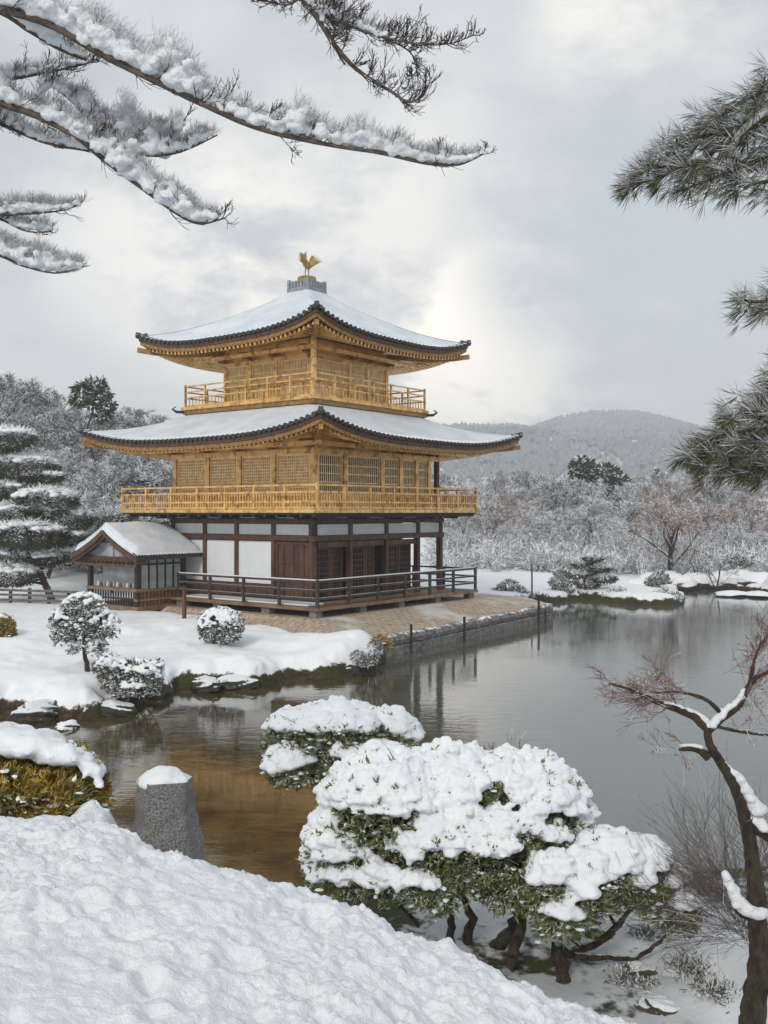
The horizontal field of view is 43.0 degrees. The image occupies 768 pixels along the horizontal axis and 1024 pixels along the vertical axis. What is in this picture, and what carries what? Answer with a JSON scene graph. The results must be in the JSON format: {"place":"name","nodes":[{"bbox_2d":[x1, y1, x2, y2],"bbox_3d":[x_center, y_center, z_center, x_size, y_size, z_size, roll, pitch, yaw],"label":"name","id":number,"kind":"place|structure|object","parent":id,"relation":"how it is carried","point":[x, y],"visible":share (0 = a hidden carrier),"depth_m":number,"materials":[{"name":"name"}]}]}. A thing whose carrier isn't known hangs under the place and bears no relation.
{"place":"outdoors","nodes":[
{"label":"outdoors","id":0,"kind":"place"},
{"bbox_2d":[0,589,767,901],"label":"water","id":1,"kind":"structure","parent":0,"point":[516,684],"depth_m":23.39,"materials":[{"name":"liquid"}]},
{"bbox_2d":[0,485,767,1023],"bbox_3d":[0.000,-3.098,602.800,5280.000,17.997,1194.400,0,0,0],"label":"ground","id":2,"kind":"structure","parent":0,"point":[36,663],"depth_m":26.22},
{"bbox_2d":[0,612,18,636],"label":"bronze shrub","id":3,"kind":"object","parent":2,"relation":"on","point":[8,626],"visible":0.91,"depth_m":30.92,"materials":[{"name":"yellow plant"}]},
{"bbox_2d":[0,401,41,443],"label":"frosted tree","id":4,"kind":"object","parent":2,"relation":"on","point":[15,420],"visible":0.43,"depth_m":79.30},
{"bbox_2d":[0,369,60,448],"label":"frosted tree","id":5,"kind":"object","parent":2,"relation":"on","point":[30,388],"visible":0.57,"depth_m":82.25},
{"bbox_2d":[6,699,59,723],"bbox_3d":[-8.409,4.898,23.610,0.965,0.692,1.498,0,0,40],"label":"shore rock","id":6,"kind":"object","parent":2,"relation":"on","point":[40,710],"visible":0.73,"depth_m":23.28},
{"bbox_2d":[0,586,86,603],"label":"wooden fence","id":7,"kind":"object","parent":2,"relation":"on","point":[30,595],"visible":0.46,"depth_m":42.15,"materials":[{"name":"brown wood"}]},
{"bbox_2d":[10,445,79,500],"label":"frosted tree","id":8,"kind":"object","parent":2,"relation":"on","point":[58,455],"visible":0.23,"depth_m":65.08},
{"bbox_2d":[5,387,87,453],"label":"frosted tree","id":9,"kind":"object","parent":2,"relation":"on","point":[56,398],"visible":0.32,"depth_m":84.94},
{"bbox_2d":[16,406,78,456],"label":"frosted tree","id":10,"kind":"object","parent":2,"relation":"on","point":[39,428],"visible":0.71,"depth_m":75.04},
{"bbox_2d":[0,421,95,599],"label":"pine tree","id":11,"kind":"object","parent":2,"relation":"on","point":[54,533],"visible":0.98,"depth_m":43.49,"materials":[{"name":"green plant"}]},
{"bbox_2d":[39,451,113,516],"bbox_3d":[-20.157,-1.677,64.453,5.491,5.017,4.774,0,0,-20],"label":"frosted tree","id":12,"kind":"object","parent":2,"relation":"on","point":[72,468],"visible":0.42,"depth_m":64.69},
{"bbox_2d":[44,414,120,471],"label":"frosted tree","id":13,"kind":"object","parent":2,"relation":"on","point":[110,424],"visible":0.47,"depth_m":72.78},
{"bbox_2d":[1,489,163,578],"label":"frosted tree","id":14,"kind":"object","parent":2,"relation":"on","point":[92,496],"visible":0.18,"depth_m":54.07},
{"bbox_2d":[46,589,122,671],"bbox_3d":[-7.991,3.175,25.945,1.973,2.239,1.491,0,0,0],"label":"garden tree","id":15,"kind":"object","parent":2,"relation":"on","point":[81,616],"visible":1,"depth_m":25.73,"materials":[{"name":"white plant"}]},
{"bbox_2d":[0,446,169,573],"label":"slope undergrowth","id":16,"kind":"object","parent":2,"relation":"on","point":[76,568],"visible":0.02,"depth_m":61.09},
{"bbox_2d":[68,375,118,490],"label":"pine tree","id":17,"kind":"object","parent":2,"relation":"on","point":[101,388],"visible":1,"depth_m":69.68,"materials":[{"name":"green plant"}]},
{"bbox_2d":[63,459,149,507],"bbox_3d":[-17.542,-0.960,62.189,5.797,5.110,5.412,0,0,-1],"label":"frosted tree","id":18,"kind":"object","parent":2,"relation":"on","point":[86,467],"visible":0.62,"depth_m":61.90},
{"bbox_2d":[80,504,139,592],"bbox_3d":[-13.512,1.738,47.337,3.151,4.506,2.708,0,0,24],"label":"snowy shrub","id":19,"kind":"object","parent":2,"relation":"on","point":[100,518],"visible":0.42,"depth_m":46.73,"materials":[{"name":"snow"}]},
{"bbox_2d":[99,699,137,716],"bbox_3d":[-6.731,4.879,24.194,1.328,0.478,0.878,0,0,25],"label":"shore rock","id":20,"kind":"object","parent":2,"relation":"on","point":[113,708],"visible":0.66,"depth_m":23.83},
{"bbox_2d":[74,449,165,506],"bbox_3d":[-17.158,-1.548,63.855,6.636,6.280,6.621,0,0,36],"label":"frosted tree","id":21,"kind":"object","parent":2,"relation":"on","point":[115,459],"visible":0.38,"depth_m":62.52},
{"bbox_2d":[91,653,164,710],"bbox_3d":[-6.475,4.415,24.622,1.919,1.724,1.462,0,0,0],"label":"shrub","id":22,"kind":"object","parent":2,"relation":"on","point":[125,677],"visible":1,"depth_m":24.26,"materials":[{"name":"white plant"}]},
{"bbox_2d":[91,457,172,521],"bbox_3d":[-15.394,-1.077,62.590,7.264,6.638,6.316,0,0,-9],"label":"frosted tree","id":23,"kind":"object","parent":2,"relation":"on","point":[115,491],"visible":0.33,"depth_m":61.69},
{"bbox_2d":[70,521,202,610],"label":"garden pavilion","id":24,"kind":"structure","parent":2,"relation":"on","point":[146,561],"depth_m":39.98,"materials":[{"name":"brown wood"}]},
{"bbox_2d":[141,558,181,588],"bbox_3d":[-9.139,2.520,39.964,0.085,1.160,2.170,0,0,38],"label":"window","id":25,"kind":"structure","parent":24,"relation":"in","point":[161,573],"depth_m":39.94,"materials":[{"name":"paper"}]},
{"bbox_2d":[117,456,172,520],"bbox_3d":[-13.876,-0.764,63.485,7.684,7.256,8.230,0,0,-29],"label":"frosted tree","id":26,"kind":"object","parent":2,"relation":"on","point":[150,473],"visible":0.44,"depth_m":61.39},
{"bbox_2d":[122,408,170,427],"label":"frosted tree","id":27,"kind":"object","parent":2,"relation":"on","point":[138,413],"visible":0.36,"depth_m":88.22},
{"bbox_2d":[142,458,172,505],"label":"frosted tree","id":28,"kind":"object","parent":2,"relation":"on","point":[169,477],"visible":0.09,"depth_m":60.99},
{"bbox_2d":[190,675,222,692],"bbox_3d":[-5.023,4.904,27.642,0.872,0.497,1.696,0,0,-22],"label":"shore rock","id":29,"kind":"object","parent":2,"relation":"on","point":[204,684],"visible":0.93,"depth_m":27.11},
{"bbox_2d":[196,605,245,643],"bbox_3d":[-5.128,3.563,30.761,1.499,1.329,1.542,0,0,-44],"label":"ball shrub","id":30,"kind":"object","parent":2,"relation":"on","point":[218,623],"visible":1,"depth_m":30.41,"materials":[{"name":"white plant"}]},
{"bbox_2d":[217,674,259,689],"bbox_3d":[-4.158,4.895,27.725,1.292,0.533,0.863,0,0,-6],"label":"shore rock","id":31,"kind":"object","parent":2,"relation":"on","point":[235,682],"visible":0.83,"depth_m":27.48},
{"bbox_2d":[0,800,636,1023],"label":"snow bank","id":32,"kind":"structure","parent":2,"relation":"on","point":[105,918],"depth_m":4.12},
{"bbox_2d":[0,721,118,818],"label":"bronze shrub","id":33,"kind":"object","parent":32,"relation":"on","point":[45,771],"visible":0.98,"depth_m":6.00,"materials":[{"name":"yellow plant"}]},
{"bbox_2d":[131,765,205,860],"bbox_3d":[-1.356,1.907,5.999,0.490,0.695,0.505,0,0,0],"label":"stone marker","id":34,"kind":"object","parent":32,"relation":"on","point":[166,819],"visible":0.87,"depth_m":5.87,"materials":[{"name":"stone"}]},
{"bbox_2d":[0,0,496,273],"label":"pine tree","id":35,"kind":"object","parent":32,"relation":"on","point":[122,139],"visible":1,"depth_m":6.01,"materials":[{"name":"white plant"}]},
{"bbox_2d":[256,695,425,792],"bbox_3d":[-0.635,3.743,14.564,2.520,1.988,1.973,0,0,0],"label":"clipped shrub","id":36,"kind":"object","parent":2,"relation":"on","point":[302,731],"visible":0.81,"depth_m":14.06,"materials":[{"name":"white plant"}]},
{"bbox_2d":[150,594,546,636],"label":"terrace","id":37,"kind":"structure","parent":2,"relation":"on","point":[385,620],"depth_m":37.65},
{"bbox_2d":[78,251,522,618],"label":"golden pavilion","id":38,"kind":"structure","parent":37,"relation":"on","point":[304,455],"depth_m":39.84,"materials":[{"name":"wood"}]},
{"bbox_2d":[177,458,205,492],"bbox_3d":[-8.180,-1.510,41.637,1.840,1.500,0.090,0,0,38],"label":"window","id":39,"kind":"structure","parent":38,"relation":"in","point":[190,472],"depth_m":41.69,"materials":[{"name":"gold metal"}]},
{"bbox_2d":[210,457,236,492],"bbox_3d":[-6.605,-1.510,40.421,1.660,1.500,0.090,0,0,38],"label":"window","id":40,"kind":"structure","parent":38,"relation":"in","point":[223,471],"depth_m":40.46,"materials":[{"name":"gold metal"}]},
{"bbox_2d":[227,365,247,385],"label":"window","id":41,"kind":"structure","parent":38,"relation":"in","point":[239,372],"depth_m":42.12,"materials":[{"name":"gold metal"}]},
{"bbox_2d":[242,455,270,491],"bbox_3d":[-5.088,-1.510,39.252,1.690,1.500,0.090,0,0,38],"label":"window","id":42,"kind":"structure","parent":38,"relation":"in","point":[256,470],"depth_m":39.24,"materials":[{"name":"gold metal"}]},
{"bbox_2d":[252,362,273,382],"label":"window","id":43,"kind":"structure","parent":38,"relation":"in","point":[262,369],"depth_m":41.19,"materials":[{"name":"gold metal"}]},
{"bbox_2d":[275,541,308,601],"bbox_3d":[-3.538,2.305,37.929,1.820,2.290,0.090,0,0,38],"label":"door","id":44,"kind":"structure","parent":38,"relation":"in","point":[291,558],"depth_m":37.93,"materials":[{"name":"red wood"}]},
{"bbox_2d":[276,453,309,490],"bbox_3d":[-3.505,-1.510,38.030,1.830,1.500,0.090,0,0,38],"label":"window","id":45,"kind":"structure","parent":38,"relation":"in","point":[290,468],"depth_m":38.03,"materials":[{"name":"gold metal"}]},
{"bbox_2d":[278,357,307,380],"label":"window","id":46,"kind":"structure","parent":38,"relation":"in","point":[300,365],"depth_m":40.11,"materials":[{"name":"gold metal"}]},
{"bbox_2d":[316,548,329,600],"bbox_3d":[-2.440,2.415,37.985,0.090,2.070,0.900,0,0,38],"label":"door","id":47,"kind":"structure","parent":38,"relation":"in","point":[322,554],"depth_m":38.07,"materials":[{"name":"red wood"}]},
{"bbox_2d":[318,453,342,490],"bbox_3d":[-2.130,-1.510,38.093,0.090,1.500,1.510,0,0,38],"label":"window","id":48,"kind":"structure","parent":38,"relation":"in","point":[330,466],"depth_m":38.16,"materials":[{"name":"gold metal"}]},
{"bbox_2d":[317,358,347,382],"bbox_3d":[-2.217,-5.870,40.485,0.090,0.820,2.170,0,0,38],"label":"window","id":49,"kind":"structure","parent":38,"relation":"in","point":[324,366],"depth_m":40.54,"materials":[{"name":"gold metal"}]},
{"bbox_2d":[330,547,342,599],"bbox_3d":[-1.912,2.415,38.670,0.090,2.070,0.770,0,0,38],"label":"door","id":50,"kind":"structure","parent":38,"relation":"in","point":[336,553],"depth_m":38.72,"materials":[{"name":"red wood"}]},
{"bbox_2d":[353,546,364,596],"bbox_3d":[-1.167,2.415,39.636,0.090,2.070,1.130,0,0,38],"label":"door","id":51,"kind":"structure","parent":38,"relation":"in","point":[358,551],"depth_m":39.78,"materials":[{"name":"red wood"}]},
{"bbox_2d":[348,455,379,491],"bbox_3d":[-0.862,-1.510,39.736,0.090,1.500,2.160,0,0,38],"label":"window","id":52,"kind":"structure","parent":38,"relation":"in","point":[362,470],"depth_m":39.77,"materials":[{"name":"gold metal"}]},
{"bbox_2d":[365,546,373,595],"bbox_3d":[-0.620,2.415,40.345,0.090,2.070,0.600,0,0,38],"label":"door","id":53,"kind":"structure","parent":38,"relation":"in","point":[369,550],"depth_m":40.35,"materials":[{"name":"red wood"}]},
{"bbox_2d":[384,458,398,492],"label":"window","id":54,"kind":"structure","parent":38,"relation":"in","point":[391,466],"depth_m":41.24,"materials":[{"name":"gold metal"}]},
{"bbox_2d":[389,545,397,592],"bbox_3d":[0.324,2.415,41.568,0.090,2.070,0.750,0,0,38],"label":"door","id":55,"kind":"structure","parent":38,"relation":"in","point":[393,549],"depth_m":41.65,"materials":[{"name":"red wood"}]},
{"bbox_2d":[398,544,410,591],"bbox_3d":[0.858,2.415,42.261,0.090,2.070,0.900,0,0,38],"label":"door","id":56,"kind":"structure","parent":38,"relation":"in","point":[404,550],"depth_m":42.32,"materials":[{"name":"red wood"}]},
{"bbox_2d":[403,459,414,492],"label":"window","id":57,"kind":"structure","parent":38,"relation":"in","point":[408,465],"depth_m":42.25,"materials":[{"name":"gold metal"}]},
{"bbox_2d":[348,636,383,676],"bbox_3d":[-0.532,4.617,29.743,1.115,1.741,0.799,0,0,0],"label":"bramble","id":58,"kind":"object","parent":2,"relation":"on","point":[362,659],"visible":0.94,"depth_m":29.67,"materials":[{"name":"white plant"}]},
{"bbox_2d":[7,421,767,526],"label":"woods","id":59,"kind":"object","parent":2,"relation":"on","point":[511,489],"visible":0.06,"depth_m":138.86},
{"bbox_2d":[296,736,601,971],"bbox_3d":[0.732,3.591,10.252,3.368,2.408,1.951,0,0,0],"label":"clipped shrub","id":60,"kind":"object","parent":2,"relation":"on","point":[446,797],"visible":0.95,"depth_m":9.75,"materials":[{"name":"white plant"}]},
{"bbox_2d":[375,597,552,656],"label":"terrace kerb","id":61,"kind":"structure","parent":2,"relation":"on","point":[429,637],"depth_m":38.35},
{"bbox_2d":[444,521,488,558],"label":"frosted tree","id":62,"kind":"object","parent":2,"relation":"on","point":[469,538],"visible":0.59,"depth_m":72.66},
{"bbox_2d":[431,500,504,547],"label":"frosted tree","id":63,"kind":"object","parent":2,"relation":"on","point":[466,520],"visible":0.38,"depth_m":81.42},
{"bbox_2d":[444,475,505,534],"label":"frosted tree","id":64,"kind":"object","parent":2,"relation":"on","point":[485,485],"visible":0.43,"depth_m":98.64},
{"bbox_2d":[456,498,527,543],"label":"frosted tree","id":65,"kind":"object","parent":2,"relation":"on","point":[500,518],"visible":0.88,"depth_m":78.88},
{"bbox_2d":[477,470,509,502],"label":"frosted tree","id":66,"kind":"object","parent":2,"relation":"on","point":[501,480],"visible":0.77,"depth_m":120.80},
{"bbox_2d":[495,488,521,525],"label":"frosted tree","id":67,"kind":"object","parent":2,"relation":"on","point":[511,501],"visible":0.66,"depth_m":101.41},
{"bbox_2d":[490,578,528,593],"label":"shrub","id":68,"kind":"object","parent":2,"relation":"on","point":[502,585],"visible":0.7,"depth_m":54.93,"materials":[{"name":"grey plant"}]},
{"bbox_2d":[509,469,546,500],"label":"frosted tree","id":69,"kind":"object","parent":2,"relation":"on","point":[525,484],"visible":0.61,"depth_m":119.62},
{"bbox_2d":[517,497,552,537],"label":"frosted tree","id":70,"kind":"object","parent":2,"relation":"on","point":[526,520],"visible":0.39,"depth_m":88.36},
{"bbox_2d":[502,518,574,555],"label":"frosted tree","id":71,"kind":"object","parent":2,"relation":"on","point":[536,532],"visible":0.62,"depth_m":74.86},
{"bbox_2d":[513,505,565,546],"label":"frosted tree","id":72,"kind":"object","parent":2,"relation":"on","point":[550,517],"visible":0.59,"depth_m":80.91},
{"bbox_2d":[520,478,579,535],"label":"frosted tree","id":73,"kind":"object","parent":2,"relation":"on","point":[546,498],"visible":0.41,"depth_m":99.08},
{"bbox_2d":[546,566,575,594],"bbox_3d":[10.143,4.130,56.065,1.881,2.156,1.366,0,0,0],"label":"snowy bush","id":74,"kind":"object","parent":2,"relation":"on","point":[561,577],"visible":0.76,"depth_m":55.83,"materials":[{"name":"green plant"}]},
{"bbox_2d":[529,477,602,533],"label":"frosted tree","id":75,"kind":"object","parent":2,"relation":"on","point":[553,486],"visible":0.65,"depth_m":95.11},
{"bbox_2d":[546,507,593,542],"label":"frosted tree","id":76,"kind":"object","parent":2,"relation":"on","point":[561,520],"visible":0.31,"depth_m":81.03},
{"bbox_2d":[550,525,612,554],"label":"frosted tree","id":77,"kind":"object","parent":2,"relation":"on","point":[576,534],"visible":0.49,"depth_m":76.39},
{"bbox_2d":[552,494,613,553],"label":"frosted tree","id":78,"kind":"object","parent":2,"relation":"on","point":[595,505],"visible":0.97,"depth_m":78.85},
{"bbox_2d":[563,454,605,513],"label":"evergreen tree","id":79,"kind":"object","parent":2,"relation":"on","point":[589,470],"visible":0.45,"depth_m":110.94,"materials":[{"name":"green plant"}]},
{"bbox_2d":[558,477,611,523],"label":"frosted tree","id":80,"kind":"object","parent":2,"relation":"on","point":[595,488],"visible":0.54,"depth_m":98.66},
{"bbox_2d":[411,508,767,576],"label":"snowy undergrowth","id":81,"kind":"object","parent":2,"relation":"on","point":[543,559],"visible":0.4,"depth_m":68.73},
{"bbox_2d":[563,551,619,589],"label":"pine tree","id":82,"kind":"object","parent":2,"relation":"on","point":[595,580],"visible":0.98,"depth_m":56.29,"materials":[{"name":"green plant"}]},
{"bbox_2d":[517,823,708,983],"bbox_3d":[2.233,3.959,9.844,1.956,1.554,1.091,0,0,-15],"label":"drooping shrub","id":83,"kind":"object","parent":2,"relation":"on","point":[589,859],"visible":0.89,"depth_m":9.54,"materials":[{"name":"green plant"}]},
{"bbox_2d":[593,461,632,515],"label":"evergreen tree","id":84,"kind":"object","parent":2,"relation":"on","point":[614,476],"visible":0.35,"depth_m":112.95,"materials":[{"name":"green plant"}]},
{"bbox_2d":[589,526,649,557],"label":"frosted tree","id":85,"kind":"object","parent":2,"relation":"on","point":[620,535],"visible":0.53,"depth_m":72.28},
{"bbox_2d":[607,475,658,534],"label":"frosted tree","id":86,"kind":"object","parent":2,"relation":"on","point":[619,493],"visible":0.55,"depth_m":95.71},
{"bbox_2d":[602,960,664,997],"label":"weeds","id":87,"kind":"object","parent":2,"relation":"on","point":[626,979],"visible":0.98,"depth_m":9.60,"materials":[{"name":"green plant"}]},
{"bbox_2d":[598,493,683,546],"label":"frosted tree","id":88,"kind":"object","parent":2,"relation":"on","point":[628,509],"visible":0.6,"depth_m":82.79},
{"bbox_2d":[623,960,660,977],"bbox_3d":[2.598,4.669,9.829,0.377,0.258,0.456,0,0,-34],"label":"mossy rock","id":89,"kind":"object","parent":2,"relation":"on","point":[644,968],"visible":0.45,"depth_m":9.77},
{"bbox_2d":[623,919,661,941],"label":"weeds","id":90,"kind":"object","parent":2,"relation":"on","point":[645,931],"visible":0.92,"depth_m":10.61,"materials":[{"name":"green plant"}]},
{"bbox_2d":[631,483,669,535],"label":"frosted tree","id":91,"kind":"object","parent":2,"relation":"on","point":[653,496],"visible":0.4,"depth_m":90.85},
{"bbox_2d":[537,740,767,991],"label":"bare shrub","id":92,"kind":"object","parent":2,"relation":"on","point":[711,896],"visible":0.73,"depth_m":9.50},
{"bbox_2d":[633,994,679,1015],"bbox_3d":[2.586,4.667,9.162,0.411,0.204,0.425,0,0,-40],"label":"mossy rock","id":93,"kind":"object","parent":2,"relation":"on","point":[661,1004],"visible":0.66,"depth_m":9.09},
{"bbox_2d":[643,570,670,586],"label":"shrub","id":94,"kind":"object","parent":2,"relation":"on","point":[656,578],"visible":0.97,"depth_m":57.59,"materials":[{"name":"white plant"}]},
{"bbox_2d":[624,518,690,560],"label":"frosted tree","id":95,"kind":"object","parent":2,"relation":"on","point":[663,543],"visible":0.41,"depth_m":70.49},
{"bbox_2d":[609,495,716,570],"bbox_3d":[18.346,1.796,64.867,5.765,5.970,7.525,0,0,-68],"label":"bare tree","id":96,"kind":"object","parent":2,"relation":"on","point":[663,511],"visible":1,"depth_m":64.74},
{"bbox_2d":[649,475,695,513],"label":"frosted tree","id":97,"kind":"object","parent":2,"relation":"on","point":[680,497],"visible":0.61,"depth_m":101.17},
{"bbox_2d":[584,597,767,1023],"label":"leaning tree","id":98,"kind":"object","parent":2,"relation":"on","point":[751,908],"visible":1,"depth_m":7.86,"materials":[{"name":"brown plant"}]},
{"bbox_2d":[671,575,697,591],"bbox_3d":[19.102,4.653,62.020,1.860,1.313,1.693,0,0,-43],"label":"boulder","id":99,"kind":"object","parent":2,"relation":"on","point":[685,583],"visible":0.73,"depth_m":61.35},
{"bbox_2d":[647,947,724,992],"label":"weeds","id":100,"kind":"object","parent":2,"relation":"on","point":[680,963],"visible":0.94,"depth_m":9.67,"materials":[{"name":"green plant"}]},
{"bbox_2d":[606,43,767,498],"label":"long needled pine","id":101,"kind":"object","parent":2,"relation":"on","point":[744,451],"visible":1,"depth_m":6.32,"materials":[{"name":"green plant"}]},
{"bbox_2d":[678,497,728,538],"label":"frosted tree","id":102,"kind":"object","parent":2,"relation":"on","point":[711,513],"visible":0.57,"depth_m":84.91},
{"bbox_2d":[679,970,741,1013],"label":"weeds","id":103,"kind":"object","parent":2,"relation":"on","point":[719,993],"visible":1,"depth_m":9.16,"materials":[{"name":"green plant"}]},
{"bbox_2d":[685,521,752,555],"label":"frosted tree","id":104,"kind":"object","parent":2,"relation":"on","point":[709,533],"visible":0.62,"depth_m":74.25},
{"bbox_2d":[696,547,745,591],"bbox_3d":[20.917,4.039,61.435,3.890,3.873,2.632,0,0,-39],"label":"bare tree","id":105,"kind":"object","parent":2,"relation":"on","point":[708,570],"visible":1,"depth_m":61.22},
{"bbox_2d":[705,571,737,589],"bbox_3d":[21.892,4.633,63.307,2.373,1.667,2.235,0,0,27],"label":"boulder","id":106,"kind":"object","parent":2,"relation":"on","point":[729,583],"visible":0.47,"depth_m":62.52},
{"bbox_2d":[694,482,749,534],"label":"frosted tree","id":107,"kind":"object","parent":2,"relation":"on","point":[704,494],"visible":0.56,"depth_m":94.31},
{"bbox_2d":[720,551,756,568],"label":"shrub","id":108,"kind":"object","parent":2,"relation":"on","point":[740,558],"visible":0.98,"depth_m":65.75,"materials":[{"name":"white plant"}]},
{"bbox_2d":[712,497,767,544],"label":"frosted tree","id":109,"kind":"object","parent":2,"relation":"on","point":[751,503],"visible":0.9,"depth_m":86.39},
{"bbox_2d":[712,518,767,555],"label":"frosted tree","id":110,"kind":"object","parent":2,"relation":"on","point":[743,534],"visible":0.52,"depth_m":74.06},
{"bbox_2d":[730,488,766,533],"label":"frosted tree","id":111,"kind":"object","parent":2,"relation":"on","point":[743,499],"visible":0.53,"depth_m":98.53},
{"bbox_2d":[737,572,767,584],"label":"boulder","id":112,"kind":"object","parent":2,"relation":"on","point":[753,577],"visible":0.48,"depth_m":62.11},
{"bbox_2d":[0,0,767,435],"label":"sky","id":113,"kind":"structure","parent":0,"point":[565,302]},
{"bbox_2d":[432,414,715,482],"bbox_3d":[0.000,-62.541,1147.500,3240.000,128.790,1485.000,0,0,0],"label":"hill","id":114,"kind":"structure","parent":0,"point":[597,461],"depth_m":708.81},
{"bbox_2d":[431,408,761,484],"bbox_3d":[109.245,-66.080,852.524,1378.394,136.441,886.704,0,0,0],"label":"hill forest","id":115,"kind":"object","parent":114,"relation":"on","point":[654,437],"visible":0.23,"depth_m":733.82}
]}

